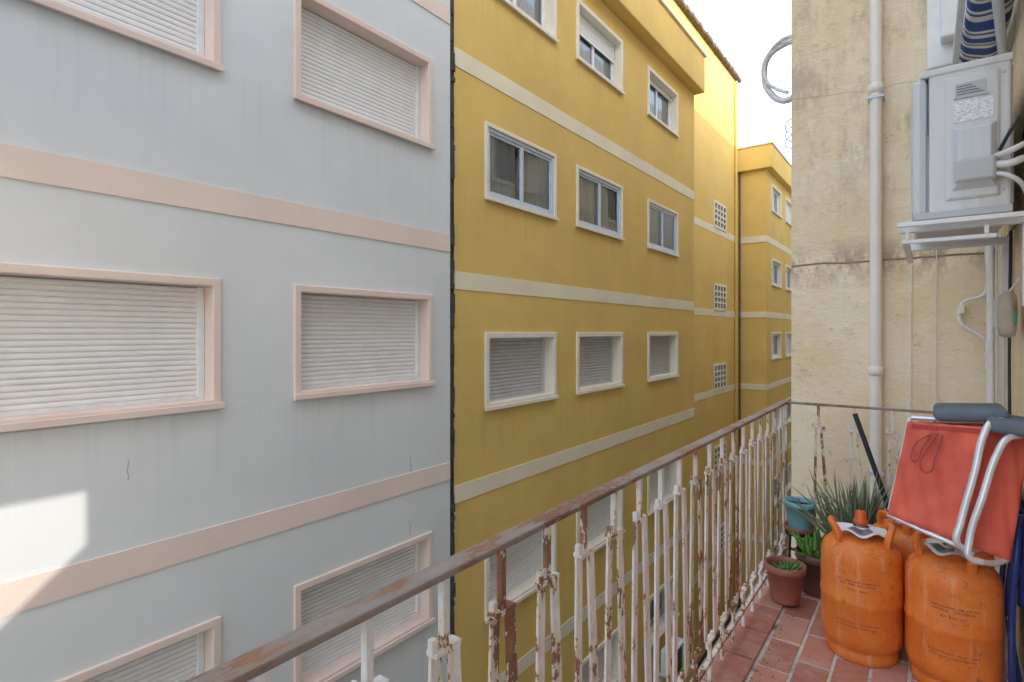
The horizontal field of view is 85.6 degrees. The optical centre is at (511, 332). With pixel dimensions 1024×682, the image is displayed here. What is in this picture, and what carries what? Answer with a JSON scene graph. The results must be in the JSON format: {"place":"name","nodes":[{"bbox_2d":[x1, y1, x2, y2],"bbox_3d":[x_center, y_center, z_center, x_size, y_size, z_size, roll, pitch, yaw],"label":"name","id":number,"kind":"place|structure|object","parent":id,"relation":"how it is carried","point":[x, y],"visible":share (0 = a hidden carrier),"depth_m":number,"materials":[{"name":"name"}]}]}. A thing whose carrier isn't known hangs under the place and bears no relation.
{"place":"outdoors","nodes":[
{"label":"outdoors","id":0,"kind":"place"},
{"bbox_2d":[531,0,790,337],"label":"sky","id":1,"kind":"structure","parent":0,"point":[744,31],"materials":[{"name":"white"}]},
{"bbox_2d":[698,605,739,668],"bbox_3d":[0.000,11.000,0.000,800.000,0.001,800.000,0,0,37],"label":"ground","id":2,"kind":"structure","parent":0,"point":[704,656],"depth_m":19.73,"materials":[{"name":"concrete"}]},
{"bbox_2d":[0,0,449,681],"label":"front wall","id":3,"kind":"structure","parent":2,"relation":"on","point":[262,440],"depth_m":4.93,"materials":[{"name":"grey paint"}]},
{"bbox_2d":[0,262,220,423],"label":"surround","id":4,"kind":"object","parent":3,"relation":"attached to","point":[212,340],"visible":0.7,"depth_m":4.50,"materials":[{"name":"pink paint"}]},
{"bbox_2d":[0,287,203,416],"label":"shutter guides","id":5,"kind":"object","parent":4,"relation":"attached to","point":[200,343],"visible":1,"depth_m":4.80,"materials":[{"name":"white paint"}]},
{"bbox_2d":[0,275,196,411],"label":"roller shutter","id":6,"kind":"object","parent":5,"relation":"attached to","point":[64,342],"visible":1,"depth_m":4.28,"materials":[{"name":"white plastic"}]},
{"bbox_2d":[0,402,224,432],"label":"sill","id":7,"kind":"structure","parent":4,"relation":"attached to","point":[30,425],"depth_m":4.15,"materials":[{"name":"pink paint"}]},
{"bbox_2d":[26,0,220,71],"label":"surround","id":8,"kind":"object","parent":3,"relation":"attached to","point":[212,30],"visible":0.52,"depth_m":4.84,"materials":[{"name":"pink paint"}]},
{"bbox_2d":[28,0,224,72],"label":"sill","id":9,"kind":"structure","parent":8,"relation":"attached to","point":[87,18],"depth_m":4.27,"materials":[{"name":"pink paint"}]},
{"bbox_2d":[196,0,203,56],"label":"shutter guides","id":10,"kind":"object","parent":8,"relation":"attached to","point":[200,27],"visible":0.1,"depth_m":4.89,"materials":[{"name":"white paint"}]},
{"bbox_2d":[56,0,196,53],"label":"roller shutter","id":11,"kind":"object","parent":10,"relation":"attached to","point":[173,22],"visible":0.81,"depth_m":4.62,"materials":[{"name":"white plastic"}]},
{"bbox_2d":[55,616,220,681],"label":"surround","id":12,"kind":"object","parent":3,"relation":"attached to","point":[211,629],"visible":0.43,"depth_m":4.57,"materials":[{"name":"pink paint"}]},
{"bbox_2d":[196,632,203,675],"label":"shutter guides","id":13,"kind":"object","parent":12,"relation":"attached to","point":[200,654],"depth_m":4.89,"materials":[{"name":"white paint"}]},
{"bbox_2d":[83,635,196,681],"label":"roller shutter","id":14,"kind":"object","parent":13,"relation":"attached to","point":[176,662],"visible":0.62,"depth_m":4.67,"materials":[{"name":"white plastic"}]},
{"bbox_2d":[0,462,449,617],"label":"pink string course","id":15,"kind":"object","parent":3,"relation":"attached to","point":[29,592],"visible":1,"depth_m":4.68,"materials":[{"name":"paint"}]},
{"bbox_2d":[0,143,449,251],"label":"pink string course","id":16,"kind":"object","parent":3,"relation":"attached to","point":[26,164],"visible":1,"depth_m":4.68,"materials":[{"name":"paint"}]},
{"bbox_2d":[294,0,432,149],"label":"surround","id":17,"kind":"object","parent":3,"relation":"attached to","point":[339,17],"visible":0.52,"depth_m":6.29,"materials":[{"name":"pink paint"}]},
{"bbox_2d":[294,93,435,149],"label":"sill","id":18,"kind":"structure","parent":17,"relation":"attached to","point":[318,104],"depth_m":6.03,"materials":[{"name":"pink paint"}]},
{"bbox_2d":[415,65,419,138],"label":"shutter guides","id":19,"kind":"object","parent":17,"relation":"attached to","point":[417,101],"visible":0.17,"depth_m":6.97,"materials":[{"name":"white paint"}]},
{"bbox_2d":[301,7,414,136],"bbox_3d":[-1.720,-2.878,6.317,0.017,0.956,1.660,0,0,37],"label":"roller shutter","id":20,"kind":"object","parent":19,"relation":"attached to","point":[343,69],"visible":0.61,"depth_m":6.24,"materials":[{"name":"white plastic"}]},
{"bbox_2d":[294,531,432,681],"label":"surround","id":21,"kind":"object","parent":3,"relation":"attached to","point":[338,665],"visible":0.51,"depth_m":6.23,"materials":[{"name":"pink paint"}]},
{"bbox_2d":[301,542,419,678],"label":"shutter guides","id":22,"kind":"object","parent":21,"relation":"attached to","point":[390,627],"visible":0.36,"depth_m":6.64,"materials":[{"name":"white paint"}]},
{"bbox_2d":[301,544,414,673],"bbox_3d":[-1.720,3.057,6.317,0.017,0.956,1.660,0,0,37],"label":"roller shutter","id":23,"kind":"object","parent":22,"relation":"attached to","point":[322,599],"visible":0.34,"depth_m":6.22,"materials":[{"name":"white plastic"}]},
{"bbox_2d":[323,617,435,681],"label":"sill","id":24,"kind":"structure","parent":21,"relation":"attached to","point":[352,667],"depth_m":6.32,"materials":[{"name":"pink paint"}]},
{"bbox_2d":[294,284,432,394],"bbox_3d":[-1.654,0.095,6.268,0.230,1.130,1.900,0,0,37],"label":"surround","id":25,"kind":"object","parent":3,"relation":"attached to","point":[426,337],"visible":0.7,"depth_m":6.23,"materials":[{"name":"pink paint"}]},
{"bbox_2d":[301,301,419,389],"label":"shutter guides","id":26,"kind":"object","parent":25,"relation":"attached to","point":[417,339],"visible":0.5,"depth_m":6.96,"materials":[{"name":"white paint"}]},
{"bbox_2d":[301,294,414,385],"bbox_3d":[-1.720,0.082,6.317,0.017,0.956,1.660,0,0,37],"label":"roller shutter","id":27,"kind":"object","parent":26,"relation":"attached to","point":[348,339],"visible":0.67,"depth_m":6.24,"materials":[{"name":"white plastic"}]},
{"bbox_2d":[294,381,435,400],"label":"sill","id":28,"kind":"structure","parent":25,"relation":"attached to","point":[353,391],"depth_m":6.03,"materials":[{"name":"pink paint"}]},
{"bbox_2d":[412,0,449,24],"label":"pink string course","id":29,"kind":"object","parent":3,"relation":"attached to","point":[439,9],"visible":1,"depth_m":7.04,"materials":[{"name":"paint"}]},
{"bbox_2d":[410,0,453,609],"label":"joint backing","id":30,"kind":"object","parent":2,"relation":"on","point":[453,288],"visible":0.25,"depth_m":7.39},
{"bbox_2d":[450,0,455,634],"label":"expansion joint filler","id":31,"kind":"object","parent":30,"relation":"attached to","point":[452,327],"visible":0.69,"depth_m":7.29,"materials":[{"name":"rubber"}]},
{"bbox_2d":[454,0,693,681],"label":"front wall","id":32,"kind":"structure","parent":2,"relation":"on","point":[491,237],"depth_m":9.59,"materials":[{"name":"paint"}]},
{"bbox_2d":[484,332,556,409],"bbox_3d":[0.093,0.555,8.670,0.260,1.110,1.880,0,0,37],"label":"surround","id":33,"kind":"object","parent":32,"relation":"attached to","point":[550,363],"visible":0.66,"depth_m":8.81,"materials":[{"name":"beige paint"}]},
{"bbox_2d":[490,337,543,400],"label":"shutter guides","id":34,"kind":"object","parent":33,"relation":"attached to","point":[529,393],"visible":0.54,"depth_m":9.35,"materials":[{"name":"grey plastic"}]},
{"bbox_2d":[490,337,541,397],"bbox_3d":[0.017,0.542,8.727,0.026,0.905,1.610,0,0,37],"label":"roller shutter","id":35,"kind":"object","parent":34,"relation":"in","point":[515,366],"visible":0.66,"depth_m":8.76,"materials":[{"name":"grey plastic"}]},
{"bbox_2d":[484,523,556,620],"bbox_3d":[0.093,3.555,8.670,0.260,1.110,1.880,0,0,37],"label":"surround","id":36,"kind":"object","parent":32,"relation":"attached to","point":[521,589],"visible":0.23,"depth_m":8.61,"materials":[{"name":"beige paint"}]},
{"bbox_2d":[490,530,542,600],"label":"shutter guides","id":37,"kind":"object","parent":36,"relation":"attached to","point":[516,584],"visible":0.28,"depth_m":8.99,"materials":[{"name":"white paint"}]},
{"bbox_2d":[490,531,541,598],"bbox_3d":[0.016,3.542,8.728,0.022,0.905,1.610,0,0,37],"label":"roller shutter","id":38,"kind":"object","parent":37,"relation":"in","point":[523,559],"visible":0.47,"depth_m":8.86,"materials":[{"name":"white plastic"}]},
{"bbox_2d":[484,121,556,219],"bbox_3d":[0.161,-2.445,8.619,0.090,1.110,1.880,0,0,37],"label":"surround","id":39,"kind":"object","parent":32,"relation":"attached to","point":[487,125],"visible":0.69,"depth_m":8.26,"materials":[{"name":"beige paint"}]},
{"bbox_2d":[489,128,552,214],"bbox_3d":[0.149,-2.445,8.628,0.060,0.986,1.756,0,0,37],"label":"window","id":40,"kind":"structure","parent":39,"relation":"attached to","point":[522,147],"depth_m":8.61,"materials":[{"name":"metal"}]},
{"bbox_2d":[490,136,547,209],"bbox_3d":[0.109,-2.445,8.658,0.036,0.990,1.720,0,0,37],"label":"curtain","id":41,"kind":"object","parent":40,"relation":"attached to","point":[502,168],"visible":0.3,"depth_m":8.54,"materials":[{"name":"fabric"}]},
{"bbox_2d":[501,0,556,42],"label":"surround","id":42,"kind":"object","parent":32,"relation":"attached to","point":[551,16],"visible":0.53,"depth_m":9.30,"materials":[{"name":"beige paint"}]},
{"bbox_2d":[511,0,545,28],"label":"window","id":43,"kind":"structure","parent":42,"relation":"attached to","point":[543,13],"depth_m":9.34,"materials":[{"name":"white paint"}]},
{"bbox_2d":[510,0,539,23],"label":"curtain","id":44,"kind":"object","parent":43,"relation":"attached to","point":[531,8],"visible":0.24,"depth_m":9.18,"materials":[{"name":"fabric"}]},
{"bbox_2d":[454,46,694,200],"bbox_3d":[2.075,-3.675,11.145,0.020,0.250,9.478,0,0,37],"label":"cream string course","id":45,"kind":"object","parent":32,"relation":"attached to","point":[471,65],"visible":1,"depth_m":9.32,"materials":[{"name":"paint"}]},
{"bbox_2d":[454,271,694,310],"bbox_3d":[2.075,-0.695,11.145,0.020,0.240,9.478,0,0,37],"label":"cream string course","id":46,"kind":"object","parent":32,"relation":"attached to","point":[477,282],"visible":1,"depth_m":9.32,"materials":[{"name":"paint"}]},
{"bbox_2d":[454,408,694,502],"bbox_3d":[2.075,2.165,11.145,0.020,0.230,9.478,0,0,37],"label":"cream string course","id":47,"kind":"object","parent":32,"relation":"attached to","point":[475,487],"visible":1,"depth_m":9.32,"materials":[{"name":"paint"}]},
{"bbox_2d":[499,519,694,681],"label":"cream string course","id":48,"kind":"object","parent":32,"relation":"attached to","point":[526,661],"visible":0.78,"depth_m":9.82,"materials":[{"name":"paint"}]},
{"bbox_2d":[576,0,622,94],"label":"surround","id":49,"kind":"object","parent":32,"relation":"attached to","point":[591,17],"visible":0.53,"depth_m":10.82,"materials":[{"name":"beige paint"}]},
{"bbox_2d":[590,44,613,82],"bbox_3d":[1.571,-5.445,10.755,0.060,0.936,1.696,0,0,37],"label":"window","id":50,"kind":"structure","parent":49,"relation":"attached to","point":[592,63],"depth_m":10.74,"materials":[{"name":"white paint"}]},
{"bbox_2d":[580,36,609,79],"bbox_3d":[1.531,-5.445,10.785,0.035,0.940,1.660,0,0,37],"label":"curtain","id":51,"kind":"object","parent":50,"relation":"attached to","point":[601,63],"visible":0.22,"depth_m":10.96,"materials":[{"name":"fabric"}]},
{"bbox_2d":[580,15,613,60],"bbox_3d":[1.601,-5.734,10.733,0.017,0.353,1.640,0,0,37],"label":"roller shutter","id":52,"kind":"object","parent":50,"relation":"attached to","point":[595,37],"visible":0.66,"depth_m":10.79,"materials":[{"name":"white plastic"}]},
{"bbox_2d":[576,332,622,393],"bbox_3d":[1.627,0.555,10.713,0.260,1.110,1.870,0,0,37],"label":"surround","id":53,"kind":"object","parent":32,"relation":"attached to","point":[617,358],"visible":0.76,"depth_m":11.03,"materials":[{"name":"beige paint"}]},
{"bbox_2d":[580,336,610,384],"bbox_3d":[1.550,0.542,10.771,0.026,0.905,1.600,0,0,37],"label":"roller shutter","id":54,"kind":"object","parent":53,"relation":"attached to","point":[595,359],"visible":0.66,"depth_m":10.87,"materials":[{"name":"grey plastic"}]},
{"bbox_2d":[576,489,622,547],"bbox_3d":[1.627,3.555,10.713,0.260,1.110,1.870,0,0,37],"label":"surround","id":55,"kind":"object","parent":32,"relation":"attached to","point":[598,540],"visible":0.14,"depth_m":10.84,"materials":[{"name":"beige paint"}]},
{"bbox_2d":[587,496,610,541],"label":"shutter guides","id":56,"kind":"object","parent":55,"relation":"attached to","point":[596,535],"visible":0.05,"depth_m":10.95,"materials":[{"name":"white paint"}]},
{"bbox_2d":[587,495,610,539],"bbox_3d":[1.550,3.542,10.771,0.022,0.906,1.600,0,0,37],"label":"roller shutter","id":57,"kind":"object","parent":56,"relation":"in","point":[598,516],"visible":0.48,"depth_m":10.98,"materials":[{"name":"white plastic"}]},
{"bbox_2d":[576,165,622,238],"bbox_3d":[1.695,-2.445,10.662,0.090,1.110,1.870,0,0,37],"label":"surround","id":58,"kind":"object","parent":32,"relation":"attached to","point":[583,169],"visible":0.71,"depth_m":10.27,"materials":[{"name":"beige paint"}]},
{"bbox_2d":[579,170,620,236],"bbox_3d":[1.683,-2.445,10.671,0.060,0.986,1.746,0,0,37],"label":"window","id":59,"kind":"structure","parent":58,"relation":"attached to","point":[597,181],"depth_m":10.67,"materials":[{"name":"metal"}]},
{"bbox_2d":[579,176,615,231],"bbox_3d":[1.642,-2.445,10.702,0.034,0.990,1.710,0,0,37],"label":"curtain","id":60,"kind":"object","parent":59,"relation":"attached to","point":[586,204],"visible":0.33,"depth_m":10.59,"materials":[{"name":"fabric"}]},
{"bbox_2d":[582,627,618,681],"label":"surround","id":61,"kind":"object","parent":32,"relation":"attached to","point":[614,676],"visible":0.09,"depth_m":11.37,"materials":[{"name":"beige paint"}]},
{"bbox_2d":[582,647,603,681],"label":"roller shutter","id":62,"kind":"object","parent":61,"relation":"attached to","point":[585,674],"depth_m":11.00,"materials":[{"name":"white plastic"}]},
{"bbox_2d":[601,0,704,94],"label":"cornice","id":63,"kind":"structure","parent":32,"relation":"on","point":[653,26],"depth_m":12.61,"materials":[{"name":"paint"}]},
{"bbox_2d":[659,0,706,57],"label":"cornice coping","id":64,"kind":"object","parent":63,"relation":"on","point":[681,25],"visible":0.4,"depth_m":13.35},
{"bbox_2d":[647,461,676,514],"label":"surround","id":65,"kind":"object","parent":32,"relation":"attached to","point":[673,482],"visible":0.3,"depth_m":13.71,"materials":[{"name":"beige paint"}]},
{"bbox_2d":[650,466,667,500],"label":"roller shutter","id":66,"kind":"object","parent":65,"relation":"attached to","point":[654,485],"visible":0.43,"depth_m":13.31,"materials":[{"name":"white plastic"}]},
{"bbox_2d":[647,65,677,137],"bbox_3d":[3.536,-5.445,13.232,0.230,1.110,1.870,0,0,37],"label":"surround","id":67,"kind":"object","parent":32,"relation":"attached to","point":[661,83],"visible":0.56,"depth_m":13.42,"materials":[{"name":"beige paint"}]},
{"bbox_2d":[650,84,670,127],"bbox_3d":[3.468,-5.445,13.283,0.060,0.936,1.696,0,0,37],"label":"window","id":68,"kind":"structure","parent":67,"relation":"attached to","point":[656,92],"depth_m":13.44,"materials":[{"name":"white paint"}]},
{"bbox_2d":[650,85,666,124],"bbox_3d":[3.428,-5.445,13.313,0.034,0.940,1.660,0,0,37],"label":"curtain","id":69,"kind":"object","parent":68,"relation":"attached to","point":[662,109],"visible":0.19,"depth_m":13.61,"materials":[{"name":"fabric"}]},
{"bbox_2d":[647,332,677,380],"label":"surround","id":70,"kind":"object","parent":32,"relation":"attached to","point":[673,353],"visible":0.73,"depth_m":13.70,"materials":[{"name":"beige paint"}]},
{"bbox_2d":[650,336,667,373],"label":"roller shutter","id":71,"kind":"object","parent":70,"relation":"attached to","point":[658,354],"visible":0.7,"depth_m":13.45,"materials":[{"name":"grey plastic"}]},
{"bbox_2d":[647,199,677,256],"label":"surround","id":72,"kind":"object","parent":32,"relation":"attached to","point":[649,201],"visible":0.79,"depth_m":12.73,"materials":[{"name":"beige paint"}]},
{"bbox_2d":[650,203,675,253],"bbox_3d":[3.580,-2.445,13.199,0.060,0.986,1.746,0,0,37],"label":"window","id":73,"kind":"structure","parent":72,"relation":"attached to","point":[662,211],"depth_m":13.17,"materials":[{"name":"metal"}]},
{"bbox_2d":[650,208,672,249],"bbox_3d":[3.539,-2.445,13.229,0.034,0.990,1.710,0,0,37],"label":"curtain","id":74,"kind":"object","parent":73,"relation":"attached to","point":[668,232],"visible":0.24,"depth_m":13.41,"materials":[{"name":"fabric"}]},
{"bbox_2d":[659,636,683,677],"bbox_3d":[3.731,7.625,12.954,0.415,0.650,0.800,0,0,37],"label":"window","id":75,"kind":"structure","parent":32,"relation":"attached to","point":[680,662],"depth_m":12.80,"materials":[{"name":"white paint"}]},
{"bbox_2d":[605,131,734,661],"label":"recessed wall","id":76,"kind":"structure","parent":2,"relation":"on","point":[714,253],"depth_m":19.57,"materials":[{"name":"paint"}]},
{"bbox_2d":[664,0,734,165],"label":"storey wall","id":77,"kind":"structure","parent":76,"relation":"on","point":[714,115],"depth_m":19.85,"materials":[{"name":"paint"}]},
{"bbox_2d":[674,0,741,82],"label":"roof tile edge","id":78,"kind":"object","parent":77,"relation":"on","point":[700,29],"visible":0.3,"depth_m":18.83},
{"bbox_2d":[735,81,737,610],"bbox_3d":[8.864,0.550,21.855,0.100,20.900,0.100,0,0,37],"label":"downpipe","id":79,"kind":"object","parent":76,"relation":"attached to","point":[736,266],"visible":0.93,"depth_m":21.82,"materials":[{"name":"paint"}]},
{"bbox_2d":[739,172,740,606],"bbox_3d":[9.128,2.000,22.157,0.060,18.000,0.060,0,0,37],"label":"facade drainpipe","id":80,"kind":"object","parent":2,"relation":"on","point":[739,320],"visible":0.97,"depth_m":22.14,"materials":[{"name":"metal"}]},
{"bbox_2d":[738,169,766,604],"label":"block side wall","id":81,"kind":"structure","parent":2,"relation":"on","point":[753,277],"depth_m":21.96,"materials":[{"name":"paint"}]},
{"bbox_2d":[767,170,790,556],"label":"front wall","id":82,"kind":"structure","parent":2,"relation":"on","point":[779,231],"depth_m":23.26,"materials":[{"name":"paint"}]},
{"bbox_2d":[738,143,790,192],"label":"cornice","id":83,"kind":"structure","parent":82,"relation":"on","point":[772,161],"depth_m":21.90,"materials":[{"name":"paint"}]},
{"bbox_2d":[791,0,985,558],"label":"projecting wing","id":84,"kind":"structure","parent":2,"relation":"on","point":[830,209],"depth_m":3.67,"materials":[{"name":"paint"}]},
{"bbox_2d":[761,34,790,148],"bbox_3d":[1.959,-1.702,4.054,0.084,0.848,0.331,0,0,-20],"label":"loose aerial cable","id":85,"kind":"object","parent":84,"relation":"attached to","point":[781,43],"visible":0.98,"depth_m":4.07,"materials":[{"name":"plastic"}]},
{"bbox_2d":[867,0,884,524],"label":"drainpipe","id":86,"kind":"object","parent":84,"relation":"attached to","point":[875,98],"visible":0.69,"depth_m":3.52,"materials":[{"name":"beige plastic"}]},
{"bbox_3d":[-5.035,0.500,-7.474,0.300,21.000,10.000,0,0,37],"label":"facade wall","id":87,"kind":"object","parent":2,"relation":"on","visible":0},
{"bbox_2d":[690,570,765,681],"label":"slab","id":88,"kind":"structure","parent":87,"relation":"attached to","point":[714,646],"depth_m":2.52,"materials":[{"name":"concrete"}]},
{"bbox_2d":[701,581,1023,681],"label":"terracotta tiles","id":89,"kind":"object","parent":88,"relation":"on","point":[741,653],"visible":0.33,"depth_m":2.31,"materials":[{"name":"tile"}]},
{"bbox_2d":[185,400,994,681],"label":"balcony railing","id":90,"kind":"object","parent":89,"relation":"on","point":[259,663],"visible":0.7,"depth_m":1.59,"materials":[{"name":"white metal"}]},
{"bbox_2d":[765,556,806,605],"bbox_3d":[1.361,1.233,2.755,0.188,0.202,0.188,0,0,37],"label":"flower pot","id":91,"kind":"object","parent":89,"relation":"on","point":[785,574],"visible":1,"depth_m":2.70,"materials":[{"name":"ceramic"}]},
{"bbox_2d":[783,521,816,559],"bbox_3d":[1.587,1.202,3.047,0.164,0.273,0.164,0,0,37],"label":"plant stand","id":92,"kind":"object","parent":89,"relation":"on","point":[802,533],"visible":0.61,"depth_m":3.01,"materials":[{"name":"metal"}]},
{"bbox_2d":[784,496,815,529],"bbox_3d":[1.587,1.000,3.047,0.159,0.171,0.159,0,0,37],"label":"teal flower pot","id":93,"kind":"object","parent":92,"relation":"on","point":[796,520],"visible":0.79,"depth_m":3.00,"materials":[{"name":"ceramic"}]},
{"bbox_2d":[789,527,827,597],"bbox_3d":[1.571,1.181,2.841,0.312,0.329,0.257,0,0,-13],"label":"flower pot","id":94,"kind":"object","parent":89,"relation":"on","point":[808,550],"visible":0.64,"depth_m":2.82,"materials":[{"name":"ceramic"}]},
{"bbox_2d":[775,467,891,534],"bbox_3d":[1.800,1.018,2.849,0.659,0.655,0.634,0,0,-19],"label":"aloe plant","id":95,"kind":"object","parent":89,"relation":"on","point":[852,502],"visible":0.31,"depth_m":2.84,"materials":[{"name":"green plant"}]},
{"bbox_2d":[820,510,904,667],"bbox_3d":[1.483,1.054,2.350,0.303,0.590,0.303,0,0,25],"label":"gas cylinder","id":96,"kind":"object","parent":89,"relation":"on","point":[862,593],"visible":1,"depth_m":2.24,"materials":[{"name":"orange metal"}]},
{"bbox_2d":[852,413,888,509],"bbox_3d":[1.950,0.890,2.875,0.025,0.908,0.322,0,0,-41],"label":"broom handle","id":97,"kind":"object","parent":89,"relation":"on","point":[865,444],"visible":0.46,"depth_m":2.92,"materials":[{"name":"black plastic"}]},
{"bbox_2d":[873,510,945,642],"bbox_3d":[1.791,1.054,2.494,0.303,0.590,0.303,0,0,-13],"label":"gas cylinder","id":98,"kind":"object","parent":89,"relation":"on","point":[903,539],"visible":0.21,"depth_m":2.40,"materials":[{"name":"orange metal"}]},
{"bbox_2d":[904,531,1004,681],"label":"gas cylinder","id":99,"kind":"object","parent":89,"relation":"on","point":[954,614],"visible":0.88,"depth_m":2.03,"materials":[{"name":"orange metal"}]},
{"bbox_2d":[887,403,1023,566],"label":"folding beach chair","id":100,"kind":"object","parent":99,"relation":"on","point":[958,484],"visible":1,"depth_m":2.03,"materials":[{"name":"red fabric"}]},
{"bbox_2d":[999,499,1023,681],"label":"folded navy chair","id":101,"kind":"object","parent":89,"relation":"on","point":[1011,573],"visible":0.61,"depth_m":2.00,"materials":[{"name":"fabric"}]},
{"bbox_2d":[927,0,959,70],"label":"bay","id":102,"kind":"object","parent":87,"relation":"attached to","point":[939,55],"visible":0.2,"depth_m":3.14,"materials":[{"name":"white paint"}]},
{"bbox_2d":[897,52,1023,305],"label":"air conditioner","id":103,"kind":"object","parent":87,"relation":"attached to","point":[963,160],"visible":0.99,"depth_m":2.08,"materials":[{"name":"plastic"}]},
{"bbox_2d":[910,231,1012,421],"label":"wall cables","id":104,"kind":"object","parent":87,"relation":"attached to","point":[991,318],"depth_m":3.17,"materials":[{"name":"white paint"}]},
{"bbox_2d":[952,0,1014,64],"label":"striped awning","id":105,"kind":"object","parent":87,"relation":"attached to","point":[982,34],"visible":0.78,"depth_m":2.43,"materials":[{"name":"fabric"}]},
{"bbox_2d":[997,277,1020,337],"bbox_3d":[2.024,-0.099,2.255,0.094,0.247,0.073,0,0,-37],"label":"hanging peg bag","id":106,"kind":"object","parent":87,"relation":"hanging from","point":[1007,312],"visible":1,"depth_m":2.23,"materials":[{"name":"fabric"}]},
{"bbox_2d":[940,0,966,43],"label":"bay trim","id":107,"kind":"structure","parent":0,"point":[948,9],"depth_m":3.03,"materials":[{"name":"paint"}]},
{"bbox_2d":[994,0,1023,670],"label":"facade wall","id":108,"kind":"structure","parent":0,"point":[1015,35],"depth_m":2.37,"materials":[{"name":"paint"}]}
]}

